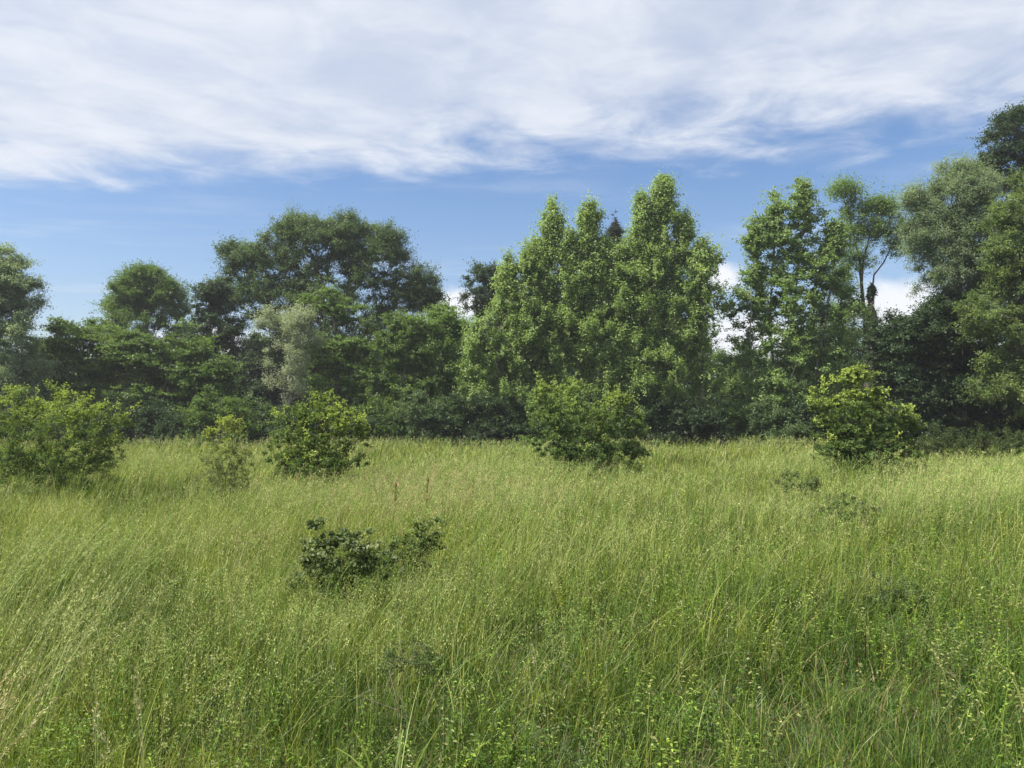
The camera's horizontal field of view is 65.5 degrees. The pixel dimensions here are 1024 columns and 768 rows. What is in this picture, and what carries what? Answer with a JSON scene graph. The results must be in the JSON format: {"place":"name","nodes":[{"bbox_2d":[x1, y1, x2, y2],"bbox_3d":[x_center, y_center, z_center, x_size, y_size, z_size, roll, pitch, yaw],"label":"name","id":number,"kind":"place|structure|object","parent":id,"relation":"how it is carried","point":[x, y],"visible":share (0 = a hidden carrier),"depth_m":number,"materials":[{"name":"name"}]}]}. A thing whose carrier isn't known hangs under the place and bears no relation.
{"place":"outdoors","nodes":[
{"label":"outdoors","id":0,"kind":"place"},
{"bbox_2d":[0,449,935,649],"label":"rank grass","id":1,"kind":"structure","parent":0,"point":[79,481],"depth_m":14.67,"materials":[{"name":"green plant"}]},
{"bbox_2d":[0,429,1023,767],"bbox_3d":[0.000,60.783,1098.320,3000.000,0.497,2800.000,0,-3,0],"label":"ground","id":2,"kind":"structure","parent":0,"point":[602,699],"depth_m":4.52,"materials":[{"name":"green plant"}]},
{"bbox_2d":[0,383,58,445],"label":"undergrowth bush","id":3,"kind":"object","parent":2,"relation":"on","point":[33,419],"visible":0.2,"depth_m":41.60,"materials":[{"name":"green plant"}]},
{"bbox_2d":[0,240,65,429],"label":"silver poplar","id":4,"kind":"object","parent":2,"relation":"on","point":[16,287],"visible":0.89,"depth_m":42.14,"materials":[{"name":"green plant"}]},
{"bbox_2d":[0,648,72,767],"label":"straw tuft","id":5,"kind":"object","parent":2,"relation":"on","point":[13,698],"visible":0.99,"depth_m":2.88,"materials":[{"name":"green plant"}]},
{"bbox_2d":[0,334,101,430],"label":"background tree","id":6,"kind":"object","parent":2,"relation":"on","point":[93,400],"visible":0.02,"depth_m":59.16,"materials":[{"name":"green plant"}]},
{"bbox_2d":[0,513,105,699],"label":"grass tuft","id":7,"kind":"object","parent":2,"relation":"on","point":[2,587],"visible":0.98,"depth_m":4.67,"materials":[{"name":"green plant"}]},
{"bbox_2d":[0,378,141,504],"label":"wide shrub","id":8,"kind":"object","parent":2,"relation":"on","point":[43,453],"visible":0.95,"depth_m":15.29,"materials":[{"name":"green plant"}]},
{"bbox_2d":[31,398,126,444],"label":"undergrowth bush","id":9,"kind":"object","parent":2,"relation":"on","point":[91,420],"visible":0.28,"depth_m":40.35,"materials":[{"name":"green plant"}]},
{"bbox_2d":[11,314,160,439],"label":"walnut tree","id":10,"kind":"object","parent":2,"relation":"on","point":[62,345],"visible":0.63,"depth_m":44.49,"materials":[{"name":"green plant"}]},
{"bbox_2d":[0,561,179,767],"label":"grass tuft","id":11,"kind":"object","parent":2,"relation":"on","point":[46,621],"visible":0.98,"depth_m":3.59,"materials":[{"name":"green plant"}]},
{"bbox_2d":[90,669,99,766],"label":"straw stalk","id":12,"kind":"object","parent":2,"relation":"on","point":[93,724],"visible":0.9,"depth_m":3.04,"materials":[{"name":"green plant"}]},
{"bbox_2d":[0,507,198,669],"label":"grass tuft","id":13,"kind":"object","parent":2,"relation":"on","point":[111,555],"visible":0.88,"depth_m":5.30,"materials":[{"name":"green plant"}]},
{"bbox_2d":[91,715,115,767],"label":"straw stalk","id":14,"kind":"object","parent":2,"relation":"on","point":[104,741],"visible":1,"depth_m":2.85,"materials":[{"name":"plant"}]},
{"bbox_2d":[68,352,177,430],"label":"background tree","id":15,"kind":"object","parent":2,"relation":"on","point":[98,400],"visible":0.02,"depth_m":59.62,"materials":[{"name":"green plant"}]},
{"bbox_2d":[97,384,158,447],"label":"undergrowth bush","id":16,"kind":"object","parent":2,"relation":"on","point":[127,432],"visible":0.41,"depth_m":41.71,"materials":[{"name":"green plant"}]},
{"bbox_2d":[131,662,143,767],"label":"straw stalk","id":17,"kind":"object","parent":2,"relation":"on","point":[137,698],"visible":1,"depth_m":2.93,"materials":[{"name":"green plant"}]},
{"bbox_2d":[81,258,196,402],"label":"round tree","id":18,"kind":"object","parent":2,"relation":"on","point":[136,295],"visible":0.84,"depth_m":54.52,"materials":[{"name":"green plant"}]},
{"bbox_2d":[70,317,254,425],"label":"walnut tree","id":19,"kind":"object","parent":2,"relation":"on","point":[135,347],"visible":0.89,"depth_m":43.50,"materials":[{"name":"green plant"}]},
{"bbox_2d":[134,392,211,449],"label":"undergrowth bush","id":20,"kind":"object","parent":2,"relation":"on","point":[165,426],"visible":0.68,"depth_m":41.17,"materials":[{"name":"green plant"}]},
{"bbox_2d":[131,350,253,428],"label":"background tree","id":21,"kind":"object","parent":2,"relation":"on","point":[196,380],"depth_m":62.81,"materials":[{"name":"green plant"}]},
{"bbox_2d":[169,278,255,439],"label":"dark tree","id":22,"kind":"object","parent":2,"relation":"on","point":[211,294],"visible":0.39,"depth_m":49.86,"materials":[{"name":"green plant"}]},
{"bbox_2d":[168,383,266,447],"bbox_3d":[-14.670,1.905,41.268,4.777,3.910,4.042,-1,-3,13],"label":"undergrowth bush","id":23,"kind":"object","parent":2,"relation":"on","point":[208,414],"visible":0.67,"depth_m":40.61,"materials":[{"name":"green plant"}]},
{"bbox_2d":[191,411,254,509],"bbox_3d":[-4.616,1.364,12.740,1.030,1.860,0.817,0,-3,0],"label":"sparse shrub","id":24,"kind":"object","parent":2,"relation":"on","point":[227,448],"visible":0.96,"depth_m":12.71,"materials":[{"name":"green plant"}]},
{"bbox_2d":[221,390,293,447],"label":"undergrowth bush","id":25,"kind":"object","parent":2,"relation":"on","point":[264,413],"visible":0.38,"depth_m":41.88,"materials":[{"name":"green plant"}]},
{"bbox_2d":[221,328,341,439],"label":"background tree","id":26,"kind":"object","parent":2,"relation":"on","point":[258,388],"visible":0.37,"depth_m":61.44,"materials":[{"name":"green plant"}]},
{"bbox_2d":[248,299,329,406],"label":"silver willow","id":27,"kind":"object","parent":2,"relation":"on","point":[299,328],"visible":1,"depth_m":42.53,"materials":[{"name":"green plant"}]},
{"bbox_2d":[264,402,329,444],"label":"undergrowth bush","id":28,"kind":"object","parent":2,"relation":"on","point":[282,425],"visible":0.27,"depth_m":40.74,"materials":[{"name":"green plant"}]},
{"bbox_2d":[261,386,373,501],"bbox_3d":[-3.808,1.256,15.751,2.354,2.452,1.862,0,-3,0],"label":"leafy shrub","id":29,"kind":"object","parent":2,"relation":"on","point":[312,442],"visible":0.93,"depth_m":15.66,"materials":[{"name":"green plant"}]},
{"bbox_2d":[202,200,451,441],"bbox_3d":[-12.278,-4.157,52.518,16.602,15.920,8.818,0,-3,0],"label":"oak tree","id":30,"kind":"object","parent":2,"relation":"on","point":[344,237],"visible":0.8,"depth_m":51.63,"materials":[{"name":"green plant"}]},
{"bbox_2d":[285,282,375,444],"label":"locust tree","id":31,"kind":"object","parent":2,"relation":"on","point":[340,345],"visible":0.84,"depth_m":44.36,"materials":[{"name":"green plant"}]},
{"bbox_2d":[282,515,405,621],"bbox_3d":[-1.339,1.508,6.306,0.974,0.931,0.553,-1,-3,20],"label":"bramble clump","id":32,"kind":"object","parent":2,"relation":"on","point":[330,545],"visible":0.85,"depth_m":6.29,"materials":[{"name":"green plant"}]},
{"bbox_2d":[312,402,385,446],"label":"undergrowth bush","id":33,"kind":"object","parent":2,"relation":"on","point":[372,423],"visible":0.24,"depth_m":40.97,"materials":[{"name":"green plant"}]},
{"bbox_2d":[312,335,413,410],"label":"background tree","id":34,"kind":"object","parent":2,"relation":"on","point":[350,401],"visible":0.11,"depth_m":64.17,"materials":[{"name":"green plant"}]},
{"bbox_2d":[347,393,419,447],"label":"undergrowth bush","id":35,"kind":"object","parent":2,"relation":"on","point":[391,430],"visible":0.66,"depth_m":41.76,"materials":[{"name":"green plant"}]},
{"bbox_2d":[337,682,441,767],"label":"broad grass","id":36,"kind":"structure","parent":2,"relation":"on","point":[397,759],"depth_m":2.78,"materials":[{"name":"green plant"}]},
{"bbox_2d":[393,482,396,519],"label":"dock plant","id":37,"kind":"object","parent":2,"relation":"on","point":[395,495],"visible":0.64,"depth_m":10.53,"materials":[{"name":"plant"}]},
{"bbox_2d":[358,636,442,759],"bbox_3d":[-0.519,1.571,3.957,0.381,0.627,0.313,-1,-3,19],"label":"weed clump","id":38,"kind":"object","parent":2,"relation":"on","point":[415,660],"visible":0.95,"depth_m":3.92,"materials":[{"name":"green plant"}]},
{"bbox_2d":[341,308,461,435],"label":"ash tree","id":39,"kind":"object","parent":2,"relation":"on","point":[405,339],"visible":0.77,"depth_m":43.54,"materials":[{"name":"green plant"}]},
{"bbox_2d":[374,509,446,587],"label":"bramble clump","id":40,"kind":"object","parent":2,"relation":"on","point":[423,542],"visible":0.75,"depth_m":7.30,"materials":[{"name":"green plant"}]},
{"bbox_2d":[382,385,466,446],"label":"undergrowth bush","id":41,"kind":"object","parent":2,"relation":"on","point":[426,416],"visible":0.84,"depth_m":40.57,"materials":[{"name":"green plant"}]},
{"bbox_2d":[385,310,464,427],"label":"background tree","id":42,"kind":"object","parent":2,"relation":"on","point":[409,377],"visible":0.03,"depth_m":61.09,"materials":[{"name":"green plant"}]},
{"bbox_2d":[424,477,428,520],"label":"dock plant","id":43,"kind":"object","parent":2,"relation":"on","point":[427,495],"visible":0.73,"depth_m":10.84,"materials":[{"name":"plant"}]},
{"bbox_2d":[406,299,494,430],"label":"ash tree","id":44,"kind":"object","parent":2,"relation":"on","point":[451,325],"visible":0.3,"depth_m":44.56,"materials":[{"name":"green plant"}]},
{"bbox_2d":[433,387,513,447],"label":"undergrowth bush","id":45,"kind":"object","parent":2,"relation":"on","point":[477,425],"visible":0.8,"depth_m":41.21,"materials":[{"name":"green plant"}]},
{"bbox_2d":[454,257,505,438],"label":"dark tree","id":46,"kind":"object","parent":2,"relation":"on","point":[483,294],"visible":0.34,"depth_m":57.79,"materials":[{"name":"green plant"}]},
{"bbox_2d":[449,232,555,443],"bbox_3d":[-0.588,-2.406,43.080,5.945,12.266,4.448,0,-3,0],"label":"poplar tree","id":47,"kind":"object","parent":2,"relation":"on","point":[495,378],"visible":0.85,"depth_m":42.77,"materials":[{"name":"green plant"}]},
{"bbox_2d":[473,395,538,447],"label":"undergrowth bush","id":48,"kind":"object","parent":2,"relation":"on","point":[508,414],"visible":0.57,"depth_m":41.38,"materials":[{"name":"green plant"}]},
{"bbox_2d":[0,382,1016,442],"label":"distant wood","id":49,"kind":"object","parent":2,"relation":"on","point":[463,435],"depth_m":68.23,"materials":[{"name":"green plant"}]},
{"bbox_2d":[0,455,1023,767],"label":"leafy herbs","id":50,"kind":"object","parent":2,"relation":"on","point":[986,619],"visible":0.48,"depth_m":5.29,"materials":[{"name":"green plant"}]},
{"bbox_2d":[460,322,611,419],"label":"background tree","id":51,"kind":"object","parent":2,"relation":"on","point":[511,385],"visible":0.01,"depth_m":58.23,"materials":[{"name":"green plant"}]},
{"bbox_2d":[500,192,599,437],"bbox_3d":[2.023,-3.473,43.914,5.463,14.478,4.699,0,-3,0],"label":"poplar tree","id":52,"kind":"object","parent":2,"relation":"on","point":[547,244],"visible":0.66,"depth_m":43.18,"materials":[{"name":"green plant"}]},
{"bbox_2d":[513,387,595,448],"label":"undergrowth bush","id":53,"kind":"object","parent":2,"relation":"on","point":[539,423],"visible":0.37,"depth_m":40.52,"materials":[{"name":"green plant"}]},
{"bbox_2d":[528,371,655,480],"bbox_3d":[2.071,1.167,21.420,3.249,3.166,2.592,-1,-3,23],"label":"leafy shrub","id":54,"kind":"object","parent":2,"relation":"on","point":[600,448],"visible":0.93,"depth_m":21.32,"materials":[{"name":"green plant"}]},
{"bbox_2d":[546,189,642,433],"bbox_3d":[4.596,-3.437,43.255,5.982,14.395,4.664,0,-3,0],"label":"poplar tree","id":55,"kind":"object","parent":2,"relation":"on","point":[593,288],"visible":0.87,"depth_m":42.80,"materials":[{"name":"green plant"}]},
{"bbox_2d":[572,393,648,441],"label":"undergrowth bush","id":56,"kind":"object","parent":2,"relation":"on","point":[618,434],"visible":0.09,"depth_m":41.55,"materials":[{"name":"green plant"}]},
{"bbox_2d":[603,210,629,391],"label":"spruce tree","id":57,"kind":"object","parent":2,"relation":"on","point":[615,228],"visible":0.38,"depth_m":54.38,"materials":[{"name":"green plant"}]},
{"bbox_2d":[568,317,718,442],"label":"background tree","id":58,"kind":"object","parent":2,"relation":"on","point":[663,347],"visible":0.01,"depth_m":58.85,"materials":[{"name":"green plant"}]},
{"bbox_2d":[607,383,686,450],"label":"undergrowth bush","id":59,"kind":"object","parent":2,"relation":"on","point":[655,418],"visible":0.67,"depth_m":41.08,"materials":[{"name":"green plant"}]},
{"bbox_2d":[600,172,726,443],"bbox_3d":[8.130,-4.121,43.323,6.191,15.603,5.819,3,-4,-44],"label":"poplar tree","id":60,"kind":"object","parent":2,"relation":"on","point":[657,304],"visible":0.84,"depth_m":42.65,"materials":[{"name":"green plant"}]},
{"bbox_2d":[661,388,739,448],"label":"undergrowth bush","id":61,"kind":"object","parent":2,"relation":"on","point":[696,418],"visible":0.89,"depth_m":40.66,"materials":[{"name":"green plant"}]},
{"bbox_2d":[673,230,736,445],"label":"poplar tree","id":62,"kind":"object","parent":2,"relation":"on","point":[708,256],"visible":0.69,"depth_m":42.48,"materials":[{"name":"green plant"}]},
{"bbox_2d":[685,334,792,443],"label":"background tree","id":63,"kind":"object","parent":2,"relation":"on","point":[733,382],"visible":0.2,"depth_m":56.80,"materials":[{"name":"green plant"}]},
{"bbox_2d":[708,407,775,446],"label":"undergrowth bush","id":64,"kind":"object","parent":2,"relation":"on","point":[737,421],"visible":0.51,"depth_m":41.90,"materials":[{"name":"green plant"}]},
{"bbox_2d":[740,396,813,446],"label":"undergrowth bush","id":65,"kind":"object","parent":2,"relation":"on","point":[788,427],"visible":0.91,"depth_m":40.83,"materials":[{"name":"green plant"}]},
{"bbox_2d":[713,172,872,426],"bbox_3d":[15.513,-4.233,43.389,8.617,14.817,5.560,1,-3,-25],"label":"maple tree","id":66,"kind":"object","parent":2,"relation":"on","point":[756,241],"visible":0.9,"depth_m":42.91,"materials":[{"name":"green plant"}]},
{"bbox_2d":[773,466,822,512],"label":"weed clump","id":67,"kind":"object","parent":2,"relation":"on","point":[810,485],"visible":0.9,"depth_m":13.90,"materials":[{"name":"green plant"}]},
{"bbox_2d":[761,321,863,426],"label":"background tree","id":68,"kind":"object","parent":2,"relation":"on","point":[856,358],"visible":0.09,"depth_m":58.98,"materials":[{"name":"green plant"}]},
{"bbox_2d":[778,396,854,445],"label":"undergrowth bush","id":69,"kind":"object","parent":2,"relation":"on","point":[810,416],"visible":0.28,"depth_m":40.90,"materials":[{"name":"green plant"}]},
{"bbox_2d":[814,491,887,532],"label":"weed clump","id":70,"kind":"object","parent":2,"relation":"on","point":[845,503],"visible":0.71,"depth_m":10.40,"materials":[{"name":"green plant"}]},
{"bbox_2d":[818,159,909,388],"bbox_3d":[21.033,-5.051,47.474,5.798,16.805,4.077,1,-3,-19],"label":"locust tree","id":71,"kind":"object","parent":2,"relation":"on","point":[880,203],"visible":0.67,"depth_m":47.27,"materials":[{"name":"green plant"}]},
{"bbox_2d":[842,385,890,438],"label":"undergrowth bush","id":72,"kind":"object","parent":2,"relation":"on","point":[852,422],"visible":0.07,"depth_m":41.53,"materials":[{"name":"green plant"}]},
{"bbox_2d":[861,281,877,438],"bbox_3d":[21.003,-1.072,46.540,0.995,9.982,0.933,0,-3,0],"label":"ivy clad stub","id":73,"kind":"object","parent":2,"relation":"on","point":[872,292],"visible":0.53,"depth_m":46.59,"materials":[{"name":"green plant"}]},
{"bbox_2d":[805,363,940,480],"bbox_3d":[9.153,1.065,20.378,2.950,3.262,2.528,-3,-4,41],"label":"leafy shrub","id":74,"kind":"object","parent":2,"relation":"on","point":[851,445],"visible":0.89,"depth_m":20.28,"materials":[{"name":"green plant"}]},
{"bbox_2d":[853,568,930,625],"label":"weed clump","id":75,"kind":"object","parent":2,"relation":"on","point":[902,591],"visible":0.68,"depth_m":6.09,"materials":[{"name":"green plant"}]},
{"bbox_2d":[870,395,952,447],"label":"undergrowth bush","id":76,"kind":"object","parent":2,"relation":"on","point":[934,420],"visible":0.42,"depth_m":36.62,"materials":[{"name":"green plant"}]},
{"bbox_2d":[852,285,1010,444],"bbox_3d":[20.210,-0.633,38.057,7.384,8.295,4.847,0,-3,0],"label":"dark thicket","id":77,"kind":"object","parent":2,"relation":"on","point":[936,380],"visible":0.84,"depth_m":37.38,"materials":[{"name":"green plant"}]},
{"bbox_2d":[908,423,968,458],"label":"weed thicket","id":78,"kind":"object","parent":2,"relation":"on","point":[945,442],"visible":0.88,"depth_m":26.85,"materials":[{"name":"green plant"}]},
{"bbox_2d":[887,149,1020,449],"bbox_3d":[21.668,-4.027,38.447,6.647,15.128,4.824,-1,-3,19],"label":"willow tree","id":79,"kind":"object","parent":2,"relation":"on","point":[968,187],"visible":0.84,"depth_m":37.95,"materials":[{"name":"green plant"}]},
{"bbox_2d":[914,409,999,449],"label":"undergrowth bush","id":80,"kind":"object","parent":2,"relation":"on","point":[953,420],"visible":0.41,"depth_m":37.14,"materials":[{"name":"green plant"}]},
{"bbox_2d":[950,421,1014,458],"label":"weed thicket","id":81,"kind":"object","parent":2,"relation":"on","point":[980,435],"visible":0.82,"depth_m":25.83,"materials":[{"name":"green plant"}]},
{"bbox_2d":[949,165,1023,422],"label":"olive green tree","id":82,"kind":"object","parent":2,"relation":"on","point":[1010,325],"visible":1,"depth_m":35.11,"materials":[{"name":"green plant"}]},
{"bbox_2d":[958,393,1023,447],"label":"undergrowth bush","id":83,"kind":"object","parent":2,"relation":"on","point":[992,418],"visible":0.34,"depth_m":37.59,"materials":[{"name":"green plant"}]},
{"bbox_2d":[970,100,1023,408],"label":"tall dark tree","id":84,"kind":"object","parent":2,"relation":"on","point":[1009,122],"visible":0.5,"depth_m":45.51,"materials":[{"name":"green plant"}]},
{"bbox_2d":[987,430,1023,464],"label":"weed thicket","id":85,"kind":"object","parent":2,"relation":"on","point":[1018,444],"visible":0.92,"depth_m":24.89,"materials":[{"name":"green plant"}]},
{"bbox_2d":[997,391,1023,449],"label":"undergrowth bush","id":86,"kind":"object","parent":2,"relation":"on","point":[1020,423],"visible":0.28,"depth_m":36.88,"materials":[{"name":"green plant"}]},
{"bbox_2d":[0,0,1023,414],"label":"sky","id":87,"kind":"structure","parent":0,"point":[143,130],"materials":[{"name":"blue"}]}
]}

